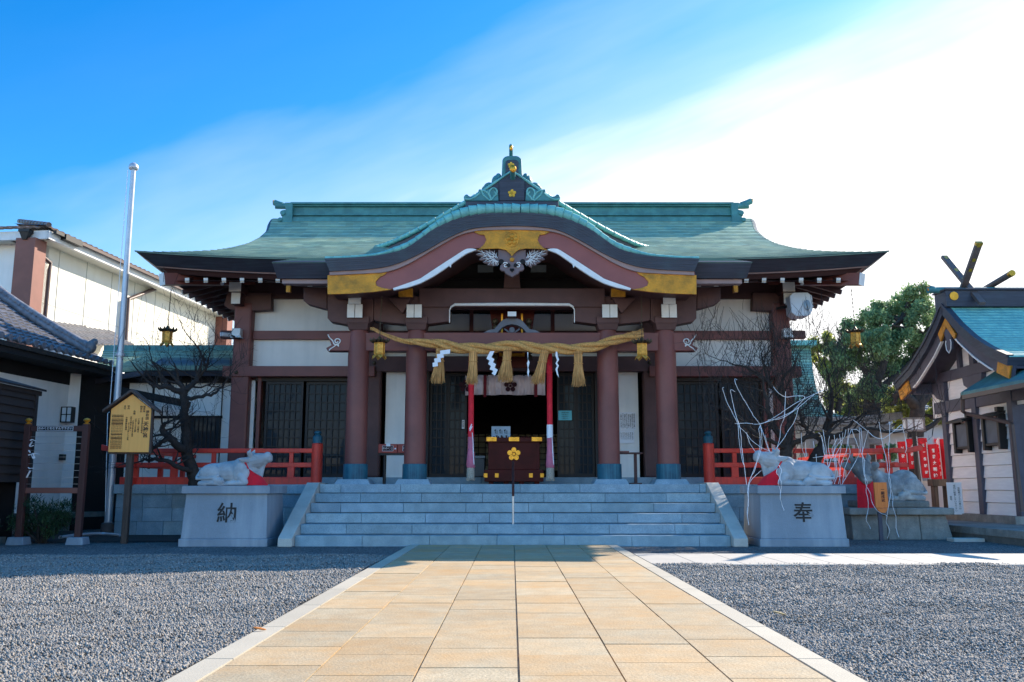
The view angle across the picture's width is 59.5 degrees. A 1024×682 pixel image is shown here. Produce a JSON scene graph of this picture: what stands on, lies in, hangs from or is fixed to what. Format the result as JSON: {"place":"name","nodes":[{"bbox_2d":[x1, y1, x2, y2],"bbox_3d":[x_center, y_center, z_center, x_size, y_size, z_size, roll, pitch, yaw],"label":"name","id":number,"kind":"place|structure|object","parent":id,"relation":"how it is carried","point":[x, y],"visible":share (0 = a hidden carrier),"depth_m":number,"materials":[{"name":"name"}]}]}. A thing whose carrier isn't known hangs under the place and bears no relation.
{"place":"outdoors","nodes":[
{"label":"outdoors","id":0,"kind":"place"},
{"bbox_2d":[12,531,180,541],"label":"soil","id":1,"kind":"structure","parent":0,"point":[132,538],"depth_m":17.65,"materials":[{"name":"brown soil"}]},
{"bbox_2d":[58,532,120,538],"bbox_3d":[-8.237,3.830,17.638,0.579,0.098,1.651,0,-9,0],"label":"edging pipe","id":2,"kind":"object","parent":1,"relation":"on","point":[90,533],"visible":0.84,"depth_m":18.12,"materials":[{"name":"silver paint"}]},
{"bbox_2d":[82,270,254,485],"bbox_3d":[-6.943,0.698,19.118,3.525,5.059,2.837,0,-9,0],"label":"plum tree","id":3,"kind":"object","parent":1,"relation":"on","point":[183,446],"visible":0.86,"depth_m":18.73,"materials":[{"name":"brown plant"}]},
{"bbox_2d":[0,219,232,355],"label":"cream hall","id":4,"kind":"structure","parent":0,"point":[48,270],"depth_m":27.33,"materials":[{"name":"white paint"}]},
{"bbox_2d":[0,529,1023,681],"bbox_3d":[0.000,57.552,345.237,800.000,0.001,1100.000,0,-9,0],"label":"ground","id":5,"kind":"structure","parent":0,"point":[888,546],"depth_m":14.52,"materials":[{"name":"grey gravel"}]},
{"bbox_2d":[0,377,46,543],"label":"clapboard shed","id":6,"kind":"structure","parent":5,"relation":"on","point":[18,406],"depth_m":16.52,"materials":[{"name":"wood"}]},
{"bbox_2d":[1,493,75,543],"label":"pine shrub","id":7,"kind":"object","parent":5,"relation":"on","point":[44,532],"visible":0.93,"depth_m":16.36,"materials":[{"name":"green plant"}]},
{"bbox_2d":[5,418,90,544],"bbox_3d":[-8.300,2.526,16.205,1.377,2.271,0.297,0,-9,0],"label":"fortune slip rack","id":8,"kind":"object","parent":5,"relation":"on","point":[80,491],"visible":1,"depth_m":16.15,"materials":[{"name":"brown wood"}]},
{"bbox_2d":[0,286,129,533],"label":"tiled office","id":9,"kind":"structure","parent":5,"relation":"on","point":[73,394],"depth_m":21.24,"materials":[{"name":"white paint"}]},
{"bbox_2d":[71,373,129,522],"bbox_3d":[-10.202,2.728,22.536,0.100,3.900,1.913,-7,-12,38],"label":"dark doorway","id":10,"kind":"structure","parent":9,"relation":"in","point":[95,398],"depth_m":22.29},
{"bbox_2d":[38,321,133,372],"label":"tiled roof","id":11,"kind":"structure","parent":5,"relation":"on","point":[103,337],"depth_m":26.77,"materials":[{"name":"grey tile"}]},
{"bbox_2d":[100,162,138,532],"bbox_3d":[-8.628,0.040,19.753,0.318,8.325,0.295,0,-9,0],"label":"flagpole","id":12,"kind":"object","parent":5,"relation":"on","point":[107,525],"visible":0.91,"depth_m":19.72,"materials":[{"name":"silver paint"}]},
{"bbox_2d":[102,389,161,543],"bbox_3d":[-7.052,2.294,16.478,0.990,2.819,0.264,1,-9,-4],"label":"notice board","id":13,"kind":"object","parent":5,"relation":"on","point":[131,425],"visible":1,"depth_m":16.53,"materials":[{"name":"beige wood"}]},
{"bbox_2d":[95,345,232,476],"bbox_3d":[-8.620,2.272,22.909,5.041,4.770,3.450,0,-9,0],"label":"corridor","id":14,"kind":"object","parent":5,"relation":"on","point":[220,427],"visible":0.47,"depth_m":23.01,"materials":[{"name":"green metal"}]},
{"bbox_2d":[190,418,218,447],"bbox_3d":[-7.908,2.416,22.921,0.848,0.895,0.100,0,-9,0],"label":"window","id":15,"kind":"structure","parent":14,"relation":"in","point":[204,419],"depth_m":22.88,"materials":[{"name":"black glass"}]},
{"bbox_2d":[178,486,286,546],"bbox_3d":[-4.990,3.138,16.140,1.540,1.043,1.250,0,-9,0],"label":"statue pedestal","id":16,"kind":"object","parent":5,"relation":"on","point":[232,516],"visible":0.98,"depth_m":15.60,"materials":[{"name":"grey stone"}]},
{"bbox_2d":[195,449,272,485],"bbox_3d":[-5.035,2.307,16.291,1.354,0.667,0.622,0,-9,0],"label":"bull statue","id":17,"kind":"object","parent":16,"relation":"on","point":[248,470],"visible":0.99,"depth_m":16.07,"materials":[{"name":"white stone"}]},
{"bbox_2d":[113,477,856,534],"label":"stone platform","id":18,"kind":"structure","parent":5,"relation":"on","point":[157,509],"depth_m":18.99,"materials":[{"name":"stone"}]},
{"bbox_2d":[101,431,322,485],"bbox_3d":[-6.466,2.970,22.045,4.768,1.178,6.450,0,-9,0],"label":"railing","id":19,"kind":"object","parent":18,"relation":"on","point":[316,451],"visible":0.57,"depth_m":19.24,"materials":[{"name":"paint"}]},
{"bbox_2d":[378,443,403,483],"bbox_3d":[-2.404,2.584,18.850,0.800,0.858,0.360,0,-9,0],"label":"fortune box stand","id":20,"kind":"object","parent":18,"relation":"on","point":[384,450],"visible":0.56,"depth_m":18.79,"materials":[{"name":"brown wood"}]},
{"bbox_2d":[474,456,485,476],"bbox_3d":[-0.722,2.778,19.862,0.260,0.457,0.340,0,-9,0],"label":"grey bin","id":21,"kind":"object","parent":18,"relation":"on","point":[479,462],"visible":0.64,"depth_m":19.72,"materials":[{"name":"plastic"}]},
{"bbox_2d":[134,144,889,483],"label":"shrine hall","id":22,"kind":"structure","parent":18,"relation":"on","point":[310,290],"depth_m":20.75,"materials":[{"name":"green metal"}]},
{"bbox_2d":[158,289,177,346],"bbox_3d":[-7.532,-0.512,19.641,0.412,1.278,0.412,0,-9,0],"label":"hanging lantern","id":23,"kind":"object","parent":22,"relation":"hanging from","point":[168,333],"visible":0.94,"depth_m":19.51,"materials":[{"name":"gold metal"}]},
{"bbox_2d":[220,332,234,336],"bbox_3d":[-6.481,-0.116,20.666,0.138,0.107,0.662,-3,-10,19],"label":"security camera","id":24,"kind":"object","parent":22,"relation":"attached to","point":[224,334],"visible":0.91,"depth_m":20.45,"materials":[{"name":"grey plastic"}]},
{"bbox_2d":[263,381,303,476],"bbox_3d":[-5.344,2.060,20.942,0.880,2.238,0.060,0,-9,0],"label":"lattice window","id":25,"kind":"structure","parent":22,"relation":"in","point":[283,424],"depth_m":20.97,"materials":[{"name":"black wood"}]},
{"bbox_2d":[303,382,346,476],"bbox_3d":[-4.358,2.068,20.992,0.972,2.238,0.060,0,-9,0],"label":"lattice window","id":26,"kind":"structure","parent":22,"relation":"in","point":[326,402],"depth_m":21.01,"materials":[{"name":"black wood"}]},
{"bbox_2d":[369,296,389,359],"bbox_3d":[-2.649,-0.272,17.980,0.412,1.285,0.412,0,-9,0],"label":"hanging lantern","id":27,"kind":"object","parent":22,"relation":"hanging from","point":[379,342],"visible":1,"depth_m":17.85,"materials":[{"name":"gold metal"}]},
{"bbox_2d":[429,373,447,476],"bbox_3d":[-1.713,1.968,21.008,0.429,2.440,0.060,0,-9,0],"label":"lattice door","id":28,"kind":"structure","parent":22,"relation":"in","point":[438,391],"depth_m":20.99,"materials":[{"name":"black wood"}]},
{"bbox_2d":[447,373,466,476],"bbox_3d":[-1.283,1.960,20.959,0.450,2.440,0.060,0,-9,0],"label":"lattice door","id":29,"kind":"structure","parent":22,"relation":"in","point":[457,399],"depth_m":20.94,"materials":[{"name":"black wood"}]},
{"bbox_2d":[466,364,474,480],"bbox_3d":[-0.858,1.450,18.793,0.186,2.939,0.185,0,-9,0],"label":"bell sash","id":30,"kind":"object","parent":22,"relation":"hanging from","point":[470,473],"visible":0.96,"depth_m":18.65,"materials":[{"name":"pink fabric"}]},
{"bbox_2d":[459,374,546,396],"bbox_3d":[-0.179,1.035,20.751,2.094,0.534,0.102,0,-9,0],"label":"shrine curtain","id":31,"kind":"object","parent":22,"relation":"hanging from","point":[489,384],"visible":0.77,"depth_m":20.74,"materials":[{"name":"white fabric"}]},
{"bbox_2d":[370,327,643,386],"bbox_3d":[-0.107,0.322,18.169,5.578,1.238,0.284,0,-9,0],"label":"sacred rope","id":32,"kind":"object","parent":22,"relation":"hanging from","point":[442,347],"visible":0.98,"depth_m":18.12,"materials":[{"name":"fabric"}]},
{"bbox_2d":[546,354,554,480],"bbox_3d":[0.792,1.451,18.793,0.186,2.940,0.185,0,-9,0],"label":"bell sash","id":33,"kind":"object","parent":22,"relation":"hanging from","point":[550,465],"visible":0.98,"depth_m":18.68,"materials":[{"name":"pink fabric"}]},
{"bbox_2d":[558,411,571,419],"bbox_3d":[1.240,1.738,20.933,0.314,0.224,0.012,0,-9,0],"label":"wall notice","id":34,"kind":"object","parent":22,"relation":"attached to","point":[564,415],"depth_m":20.93,"materials":[{"name":"teal paper"}]},
{"bbox_2d":[557,373,576,476],"bbox_3d":[1.283,1.960,20.959,0.450,2.440,0.060,0,-9,0],"label":"lattice door","id":35,"kind":"structure","parent":22,"relation":"in","point":[566,392],"depth_m":20.93,"materials":[{"name":"black wood"}]},
{"bbox_2d":[576,373,594,476],"bbox_3d":[1.713,1.968,21.008,0.429,2.440,0.060,0,-9,0],"label":"lattice door","id":36,"kind":"structure","parent":22,"relation":"in","point":[585,394],"depth_m":20.99,"materials":[{"name":"black wood"}]},
{"bbox_2d":[619,430,633,442],"bbox_3d":[2.674,2.235,20.890,0.354,0.303,0.012,0,-9,0],"label":"wall notice","id":37,"kind":"object","parent":22,"relation":"attached to","point":[626,436],"depth_m":20.89,"materials":[{"name":"white paper"}]},
{"bbox_2d":[619,412,635,429],"bbox_3d":[2.700,1.873,20.951,0.395,0.417,0.012,0,-9,0],"label":"wall notice","id":38,"kind":"object","parent":22,"relation":"attached to","point":[627,420],"depth_m":20.95,"materials":[{"name":"white paper"}]},
{"bbox_2d":[632,294,651,360],"bbox_3d":[2.601,-0.286,17.983,0.412,1.344,0.412,0,-9,0],"label":"hanging lantern","id":39,"kind":"object","parent":22,"relation":"hanging from","point":[641,343],"visible":1,"depth_m":17.84,"materials":[{"name":"gold metal"}]},
{"bbox_2d":[677,382,720,476],"bbox_3d":[4.358,2.068,20.992,0.972,2.238,0.060,0,-9,0],"label":"lattice window","id":40,"kind":"structure","parent":22,"relation":"in","point":[692,425],"depth_m":21.00,"materials":[{"name":"black wood"}]},
{"bbox_2d":[722,387,743,464],"bbox_3d":[4.154,1.612,16.851,0.344,1.484,0.148,0,-9,0],"label":"white cord","id":41,"kind":"object","parent":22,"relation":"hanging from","point":[737,423],"visible":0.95,"depth_m":16.91,"materials":[{"name":"white fabric"}]},
{"bbox_2d":[720,381,761,476],"bbox_3d":[5.344,2.060,20.942,0.880,2.238,0.060,0,-9,0],"label":"lattice window","id":42,"kind":"structure","parent":22,"relation":"in","point":[728,441],"depth_m":20.94,"materials":[{"name":"black wood"}]},
{"bbox_2d":[735,379,769,451],"bbox_3d":[4.549,1.425,16.871,0.661,1.458,0.132,0,-9,2],"label":"white cord","id":43,"kind":"object","parent":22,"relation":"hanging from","point":[752,414],"visible":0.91,"depth_m":16.89,"materials":[{"name":"white fabric"}]},
{"bbox_2d":[735,387,804,423],"bbox_3d":[4.870,1.223,16.929,1.301,0.702,0.198,0,-9,0],"label":"white cord","id":44,"kind":"object","parent":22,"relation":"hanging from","point":[778,417],"visible":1,"depth_m":16.90,"materials":[{"name":"white fabric"}]},
{"bbox_2d":[776,293,812,318],"bbox_3d":[6.533,-0.798,20.717,0.695,0.550,0.602,0,-9,0],"label":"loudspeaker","id":45,"kind":"object","parent":22,"relation":"attached to","point":[792,300],"visible":0.88,"depth_m":20.47,"materials":[{"name":"grey plastic"}]},
{"bbox_2d":[839,428,848,484],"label":"white cord","id":46,"kind":"object","parent":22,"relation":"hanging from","point":[843,457],"visible":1,"depth_m":17.45,"materials":[{"name":"white fabric"}]},
{"bbox_2d":[845,288,864,348],"bbox_3d":[7.501,-0.518,19.642,0.412,1.337,0.412,0,-9,0],"label":"hanging lantern","id":47,"kind":"object","parent":22,"relation":"hanging from","point":[858,331],"visible":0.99,"depth_m":19.51,"materials":[{"name":"gold metal"}]},
{"bbox_2d":[861,431,870,528],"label":"white cord","id":48,"kind":"object","parent":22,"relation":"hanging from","point":[867,482],"visible":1,"depth_m":17.19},
{"bbox_2d":[859,427,889,537],"bbox_3d":[6.975,2.723,17.243,0.482,2.116,0.183,0,-9,0],"label":"white cord","id":49,"kind":"object","parent":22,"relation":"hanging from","point":[865,481],"visible":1,"depth_m":17.23,"materials":[{"name":"white fabric"}]},
{"bbox_2d":[855,421,906,452],"bbox_3d":[7.133,1.853,17.372,1.041,0.641,0.163,0,-9,1],"label":"white cord","id":50,"kind":"object","parent":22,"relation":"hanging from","point":[886,436],"visible":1,"depth_m":17.37,"materials":[{"name":"white fabric"}]},
{"bbox_2d":[879,423,890,518],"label":"white cord","id":51,"kind":"object","parent":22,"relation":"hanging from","point":[887,470],"visible":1,"depth_m":17.26,"materials":[{"name":"white fabric"}]},
{"bbox_2d":[888,422,898,535],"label":"white cord","id":52,"kind":"object","parent":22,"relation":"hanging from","point":[889,469],"visible":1,"depth_m":17.28,"materials":[{"name":"white fabric"}]},
{"bbox_2d":[484,436,543,483],"bbox_3d":[0.041,2.651,19.830,1.300,1.041,0.925,0,-9,0],"label":"offering box","id":53,"kind":"object","parent":18,"relation":"on","point":[523,453],"visible":0.98,"depth_m":19.43,"materials":[{"name":"red paint"}]},
{"bbox_2d":[491,426,509,436],"bbox_3d":[-0.247,2.058,20.033,0.423,0.300,0.016,0,-9,0],"label":"notice sheet","id":54,"kind":"object","parent":53,"relation":"on","point":[500,431],"visible":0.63,"depth_m":20.04,"materials":[{"name":"white paper"}]},
{"bbox_2d":[620,452,642,483],"bbox_3d":[2.291,2.627,18.468,0.806,0.650,0.300,0,-9,0],"label":"stand","id":55,"kind":"object","parent":18,"relation":"on","point":[635,467],"visible":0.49,"depth_m":18.39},
{"bbox_2d":[703,431,922,483],"bbox_3d":[6.486,2.970,22.045,4.728,1.178,6.450,0,-9,0],"label":"railing","id":56,"kind":"object","parent":18,"relation":"on","point":[709,463],"visible":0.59,"depth_m":19.24,"materials":[{"name":"paint"}]},
{"bbox_2d":[278,483,747,546],"bbox_3d":[0.015,3.259,17.058,8.070,1.120,3.280,0,-9,0],"label":"stone stairway","id":57,"kind":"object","parent":5,"relation":"on","point":[327,514],"visible":0.93,"depth_m":16.34,"materials":[{"name":"stone"}]},
{"bbox_2d":[512,461,513,523],"bbox_3d":[0.020,2.792,16.624,0.046,1.168,1.601,0,-9,0],"label":"handrail","id":58,"kind":"object","parent":57,"relation":"on","point":[512,492],"visible":1,"depth_m":16.04,"materials":[{"name":"metal"}]},
{"bbox_2d":[680,296,891,462],"bbox_3d":[5.455,0.981,18.133,4.369,4.086,2.729,0,-9,0],"label":"plum tree","id":59,"kind":"object","parent":5,"relation":"on","point":[787,444],"visible":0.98,"depth_m":18.18,"materials":[{"name":"brown plant"}]},
{"bbox_2d":[730,390,746,484],"bbox_3d":[3.954,1.684,15.703,0.228,1.660,0.182,0,-9,0],"label":"white cord","id":60,"kind":"object","parent":59,"relation":"hanging from","point":[740,433],"visible":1,"depth_m":15.69,"materials":[{"name":"white fabric"}]},
{"bbox_2d":[747,425,761,513],"bbox_3d":[4.220,2.233,15.604,0.347,1.541,0.168,0,-9,0],"label":"white cord","id":61,"kind":"object","parent":59,"relation":"hanging from","point":[755,467],"visible":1,"depth_m":15.58,"materials":[{"name":"white fabric"}]},
{"bbox_2d":[740,486,848,546],"bbox_3d":[5.050,3.138,16.140,1.540,1.043,1.250,0,-9,0],"label":"statue pedestal","id":62,"kind":"object","parent":5,"relation":"on","point":[809,516],"visible":0.95,"depth_m":15.60,"materials":[{"name":"grey stone"}]},
{"bbox_2d":[753,447,834,485],"bbox_3d":[5.107,2.288,16.280,1.411,0.700,0.658,0,-9,0],"label":"bull statue","id":63,"kind":"object","parent":62,"relation":"on","point":[794,472],"visible":0.98,"depth_m":16.07,"materials":[{"name":"white stone"}]},
{"bbox_2d":[791,340,842,459],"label":"hall","id":64,"kind":"structure","parent":5,"relation":"on","point":[807,361],"depth_m":30.61,"materials":[{"name":"green metal"}]},
{"bbox_2d":[807,330,857,412],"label":"broadleaf tree","id":65,"kind":"object","parent":5,"relation":"on","point":[826,363],"visible":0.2,"depth_m":40.15,"materials":[{"name":"green plant"}]},
{"bbox_2d":[795,412,902,476],"bbox_3d":[10.184,3.824,27.240,3.438,3.329,0.500,0,-9,0],"label":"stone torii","id":66,"kind":"object","parent":5,"relation":"on","point":[861,441],"visible":0.29,"depth_m":27.24,"materials":[{"name":"grey stone"}]},
{"bbox_2d":[752,296,962,462],"bbox_3d":[7.174,0.943,18.994,4.413,4.510,2.133,-2,-10,12],"label":"plum tree","id":67,"kind":"object","parent":5,"relation":"on","point":[817,452],"visible":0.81,"depth_m":18.81,"materials":[{"name":"brown plant"}]},
{"bbox_2d":[815,398,905,432],"bbox_3d":[12.837,4.305,33.968,4.669,4.589,1.383,0,-9,0],"label":"broadleaf tree","id":68,"kind":"object","parent":5,"relation":"on","point":[896,424],"visible":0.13,"depth_m":33.82,"materials":[{"name":"green plant"}]},
{"bbox_2d":[820,420,926,461],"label":"wall","id":69,"kind":"structure","parent":5,"relation":"on","point":[898,437],"depth_m":37.83,"materials":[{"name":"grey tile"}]},
{"bbox_2d":[824,462,922,478],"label":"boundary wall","id":70,"kind":"structure","parent":5,"relation":"on","point":[882,470],"depth_m":29.69,"materials":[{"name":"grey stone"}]},
{"bbox_2d":[821,280,935,461],"bbox_3d":[13.855,2.027,32.219,5.660,8.522,3.841,0,-9,0],"label":"camphor tree","id":71,"kind":"object","parent":5,"relation":"on","point":[907,306],"visible":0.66,"depth_m":32.09,"materials":[{"name":"green plant"}]},
{"bbox_2d":[875,444,882,461],"bbox_3d":[11.136,4.261,27.015,0.048,2.341,0.348,3,-10,-16],"label":"banner","id":72,"kind":"object","parent":5,"relation":"on","point":[878,456],"visible":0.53,"depth_m":27.17,"materials":[{"name":"red fabric"}]},
{"bbox_2d":[873,482,888,540],"bbox_3d":[7.140,3.293,17.303,0.259,1.113,0.086,0,-9,0],"label":"wooden tag sign","id":73,"kind":"object","parent":5,"relation":"on","point":[881,497],"visible":1,"depth_m":17.30,"materials":[{"name":"orange wood"}]},
{"bbox_2d":[843,507,953,539],"bbox_3d":[7.656,3.689,18.188,2.062,0.617,1.310,0,-9,0],"label":"stone pedestal","id":74,"kind":"object","parent":5,"relation":"on","point":[930,523],"visible":0.77,"depth_m":17.62,"materials":[{"name":"grey stone"}]},
{"bbox_2d":[841,453,929,507],"bbox_3d":[7.553,2.848,18.228,1.753,1.114,1.003,0,-9,0],"label":"bull statue","id":75,"kind":"object","parent":74,"relation":"on","point":[908,489],"visible":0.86,"depth_m":18.00,"materials":[{"name":"grey stone"}]},
{"bbox_2d":[896,440,907,469],"bbox_3d":[10.852,3.892,24.754,0.060,2.339,0.361,5,-10,-26],"label":"banner","id":76,"kind":"object","parent":5,"relation":"on","point":[902,458],"visible":0.62,"depth_m":24.89,"materials":[{"name":"red fabric"}]},
{"bbox_2d":[905,437,913,470],"bbox_3d":[10.793,3.761,24.066,0.077,2.376,0.353,4,-10,-22],"label":"banner","id":77,"kind":"object","parent":5,"relation":"on","point":[910,459],"visible":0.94,"depth_m":24.23,"materials":[{"name":"red fabric"}]},
{"bbox_2d":[880,385,941,480],"bbox_3d":[12.504,3.224,27.238,3.139,4.555,1.840,3,-10,-17],"label":"broadleaf tree","id":78,"kind":"object","parent":5,"relation":"on","point":[912,411],"visible":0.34,"depth_m":26.52,"materials":[{"name":"green plant"}]},
{"bbox_2d":[901,418,925,479],"bbox_3d":[10.819,3.497,23.950,0.528,2.879,0.280,0,-9,0],"label":"lamp post","id":79,"kind":"object","parent":5,"relation":"on","point":[907,422],"visible":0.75,"depth_m":24.02,"materials":[{"name":"white metal"}]},
{"bbox_2d":[916,436,930,495],"bbox_3d":[10.627,3.607,22.989,0.118,2.332,0.342,4,-10,-21],"label":"banner","id":80,"kind":"object","parent":5,"relation":"on","point":[923,460],"visible":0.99,"depth_m":23.08,"materials":[{"name":"red fabric"}]},
{"bbox_2d":[926,442,940,478],"bbox_3d":[10.720,3.641,22.679,0.090,2.165,0.334,4,-10,-22],"label":"banner","id":81,"kind":"object","parent":5,"relation":"on","point":[933,461],"visible":0.98,"depth_m":22.76,"materials":[{"name":"red fabric"}]},
{"bbox_2d":[927,479,947,507],"bbox_3d":[10.683,4.054,22.288,0.492,1.221,0.300,0,-9,0],"label":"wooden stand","id":82,"kind":"object","parent":5,"relation":"on","point":[934,484],"visible":0.44,"depth_m":22.24,"materials":[{"name":"brown wood"}]},
{"bbox_2d":[933,437,942,478],"bbox_3d":[10.975,3.599,22.882,0.141,2.312,0.327,7,-12,-38],"label":"banner","id":83,"kind":"object","parent":5,"relation":"on","point":[935,440],"visible":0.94,"depth_m":23.03,"materials":[{"name":"red fabric"}]},
{"bbox_2d":[938,437,945,478],"bbox_3d":[11.015,3.568,22.596,0.080,2.283,0.359,6,-11,-33],"label":"banner","id":84,"kind":"object","parent":5,"relation":"on","point":[942,455],"visible":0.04,"depth_m":22.79,"materials":[{"name":"red fabric"}]},
{"bbox_2d":[945,513,1023,545],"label":"stone terrace","id":85,"kind":"structure","parent":5,"relation":"on","point":[971,527],"depth_m":17.56,"materials":[{"name":"stone"}]},
{"bbox_2d":[946,482,963,514],"bbox_3d":[10.353,3.677,20.933,0.320,0.738,0.097,-3,-10,18],"label":"leaning sign","id":86,"kind":"object","parent":85,"relation":"on","point":[954,496],"visible":1,"depth_m":20.93,"materials":[{"name":"white paper"}]},
{"bbox_2d":[893,241,1023,515],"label":"side shrine","id":87,"kind":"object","parent":85,"relation":"on","point":[972,344],"visible":0.94,"depth_m":20.39,"materials":[{"name":"wood"}]},
{"bbox_2d":[946,415,974,452],"bbox_3d":[10.535,2.162,21.016,0.310,0.920,0.800,0,-9,0],"label":"wall shutter box","id":88,"kind":"object","parent":87,"relation":"attached to","point":[963,438],"visible":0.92,"depth_m":20.96,"materials":[{"name":"brown wood"}]},
{"bbox_2d":[974,407,1007,449],"bbox_3d":[10.535,1.931,19.712,0.310,0.920,0.800,0,-9,0],"label":"wall shutter box","id":89,"kind":"object","parent":87,"relation":"attached to","point":[994,433],"visible":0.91,"depth_m":19.56,"materials":[{"name":"brown wood"}]},
{"bbox_2d":[0,0,1023,412],"label":"sky","id":90,"kind":"structure","parent":0,"point":[896,126],"materials":[{"name":"blue"}]},
{"bbox_2d":[199,545,831,681],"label":"path","id":91,"kind":"structure","parent":0,"point":[384,624],"depth_m":6.18,"materials":[{"name":"stone"}]},
{"bbox_2d":[412,547,624,681],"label":"path bedding","id":92,"kind":"object","parent":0,"point":[518,667],"depth_m":6.35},
{"bbox_2d":[164,545,866,681],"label":"path edging","id":93,"kind":"object","parent":92,"relation":"on","point":[221,658],"visible":0.7,"depth_m":6.15,"materials":[{"name":"stone"}]},
{"bbox_2d":[747,426,759,523],"bbox_3d":[4.224,2.316,15.564,0.368,1.722,0.118,2,-10,-14],"label":"white cord","id":94,"kind":"object","parent":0,"point":[748,484],"visible":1,"depth_m":15.48,"materials":[{"name":"white fabric"}]},
{"bbox_2d":[634,554,1023,565],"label":"crossing path","id":95,"kind":"structure","parent":0,"point":[824,559],"depth_m":12.57,"materials":[{"name":"white concrete"}]},
{"bbox_2d":[815,437,897,461],"bbox_3d":[12.055,4.897,32.651,4.264,2.990,1.371,0,-9,0],"label":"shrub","id":96,"kind":"object","parent":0,"point":[893,456],"visible":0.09,"depth_m":32.59,"materials":[{"name":"green plant"}]},
{"bbox_2d":[881,404,942,442],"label":"house","id":97,"kind":"structure","parent":0,"point":[937,431],"depth_m":43.84,"materials":[{"name":"white paint"}]},
{"bbox_2d":[922,478,943,507],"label":"wall","id":98,"kind":"structure","parent":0,"point":[928,489],"depth_m":26.71,"materials":[{"name":"white wood"}]}
]}

